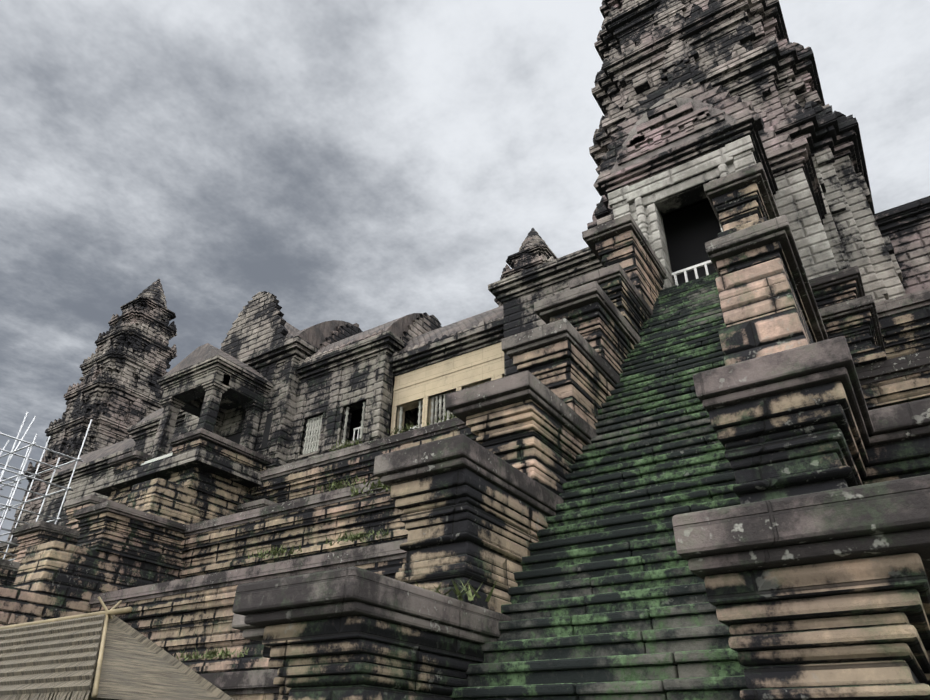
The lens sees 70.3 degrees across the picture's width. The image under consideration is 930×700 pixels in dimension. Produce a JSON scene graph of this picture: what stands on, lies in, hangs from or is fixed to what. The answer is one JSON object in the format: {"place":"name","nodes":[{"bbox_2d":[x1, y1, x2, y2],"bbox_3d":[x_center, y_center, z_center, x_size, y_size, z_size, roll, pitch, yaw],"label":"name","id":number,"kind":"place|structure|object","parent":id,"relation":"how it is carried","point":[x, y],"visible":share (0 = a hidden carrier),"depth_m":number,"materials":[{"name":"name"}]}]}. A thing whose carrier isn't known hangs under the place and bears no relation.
{"place":"outdoors","nodes":[
{"label":"outdoors","id":0,"kind":"place"},
{"bbox_2d":[7,279,176,540],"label":"corner tower","id":1,"kind":"structure","parent":0,"point":[116,393],"depth_m":51.08,"materials":[{"name":"grey stone"}]},
{"bbox_2d":[0,0,929,542],"label":"sky","id":2,"kind":"structure","parent":0,"point":[369,164],"materials":[{"name":"grey"}]},
{"bbox_2d":[494,228,556,306],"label":"central tower","id":3,"kind":"structure","parent":0,"point":[534,250],"depth_m":73.55,"materials":[{"name":"grey stone"}]},
{"bbox_2d":[587,0,929,302],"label":"corner tower","id":4,"kind":"structure","parent":0,"point":[746,50],"depth_m":27.58,"materials":[{"name":"stone"}]},
{"bbox_3d":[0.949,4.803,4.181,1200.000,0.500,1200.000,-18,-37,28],"label":"courtyard ground","id":5,"kind":"structure","parent":0,"visible":0},
{"bbox_2d":[0,596,131,699],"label":"poles","id":6,"kind":"object","parent":5,"relation":"on","point":[110,612],"visible":0.85,"depth_m":10.57,"materials":[{"name":"beige wood"}]},
{"bbox_2d":[0,614,233,699],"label":"hut roof","id":7,"kind":"structure","parent":6,"relation":"attached to","point":[56,660],"depth_m":9.83,"materials":[{"name":"beige wicker"}]},
{"bbox_2d":[0,428,277,626],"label":"axial stair pedestals","id":8,"kind":"object","parent":5,"relation":"on","point":[128,537],"visible":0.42,"depth_m":23.93,"materials":[{"name":"beige stone"}]},
{"bbox_2d":[0,288,929,699],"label":"bakan base tiers","id":9,"kind":"object","parent":5,"relation":"on","point":[190,612],"visible":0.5,"depth_m":20.06,"materials":[{"name":"stone"}]},
{"bbox_2d":[0,412,91,560],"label":"scaffolding","id":10,"kind":"object","parent":9,"relation":"on","point":[17,480],"visible":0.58,"depth_m":36.78,"materials":[{"name":"metal"}]},
{"bbox_2d":[38,319,503,525],"bbox_3d":[-10.740,4.846,34.184,39.600,7.700,11.900,-18,-37,28],"label":"gopura and wings","id":11,"kind":"object","parent":9,"relation":"on","point":[221,396],"visible":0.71,"depth_m":30.65},
{"bbox_2d":[140,453,172,465],"bbox_3d":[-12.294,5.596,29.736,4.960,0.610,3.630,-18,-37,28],"label":"fluorescent tube light","id":12,"kind":"object","parent":11,"relation":"attached to","point":[157,458],"depth_m":28.68,"materials":[{"name":"white plastic"}]},
{"bbox_2d":[49,306,502,475],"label":"gallery roofs","id":13,"kind":"structure","parent":11,"relation":"on","point":[316,335],"depth_m":32.16,"materials":[{"name":"grey stone"}]},
{"bbox_2d":[220,291,503,363],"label":"ruined roof gables","id":14,"kind":"structure","parent":13,"relation":"on","point":[258,323],"depth_m":34.65,"materials":[{"name":"grey stone"}]},
{"bbox_2d":[226,376,454,448],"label":"window openings","id":15,"kind":"object","parent":11,"relation":"in","point":[356,417],"visible":0.1,"depth_m":31.07,"materials":[{"name":"black"}]},
{"bbox_2d":[353,424,421,439],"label":"window railings","id":16,"kind":"object","parent":11,"relation":"attached to","point":[357,428],"visible":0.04,"depth_m":29.27,"materials":[{"name":"white paint"}]},
{"bbox_2d":[302,380,490,454],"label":"window balusters","id":17,"kind":"object","parent":11,"relation":"in","point":[312,426],"depth_m":29.18,"materials":[{"name":"stone"}]},
{"bbox_2d":[390,342,504,435],"bbox_3d":[1.308,1.529,26.566,10.424,3.850,0.640,-18,-37,28],"label":"wall panel","id":18,"kind":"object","parent":11,"relation":"attached to","point":[424,385],"visible":0.31,"depth_m":28.02,"materials":[{"name":"beige paint"}]},
{"bbox_2d":[176,411,496,659],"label":"ledge plants","id":19,"kind":"object","parent":9,"relation":"on","point":[275,552],"visible":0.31,"depth_m":17.13,"materials":[{"name":"green plant"}]},
{"bbox_2d":[488,247,603,376],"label":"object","id":20,"kind":"structure","parent":9,"relation":"on","point":[518,295],"depth_m":25.89,"materials":[{"name":"grey stone"}]},
{"bbox_2d":[593,79,838,288],"bbox_3d":[8.058,-3.617,21.637,6.900,8.964,7.710,-18,-37,28],"label":"entrance porch","id":21,"kind":"object","parent":9,"relation":"on","point":[675,148],"visible":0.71,"depth_m":19.43,"materials":[{"name":"stone"}]},
{"bbox_2d":[662,200,720,284],"bbox_3d":[8.423,-1.412,20.997,2.896,4.050,5.550,-18,-37,28],"label":"doorway","id":22,"kind":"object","parent":21,"relation":"attached to","point":[690,231],"visible":0.07,"depth_m":19.59,"materials":[{"name":"black"}]},
{"bbox_2d":[671,260,711,285],"bbox_3d":[6.332,-1.899,17.589,1.540,0.980,0.060,-18,-37,28],"label":"railing","id":23,"kind":"object","parent":21,"relation":"attached to","point":[686,270],"visible":0.21,"depth_m":17.87,"materials":[{"name":"white metal"}]},
{"bbox_2d":[232,162,929,699],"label":"stepped stair piers","id":24,"kind":"structure","parent":5,"relation":"on","point":[808,560],"depth_m":5.29,"materials":[{"name":"stone"}]},
{"bbox_2d":[450,272,747,699],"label":"staircase","id":25,"kind":"structure","parent":5,"relation":"on","point":[608,598],"depth_m":6.59,"materials":[{"name":"stone"}]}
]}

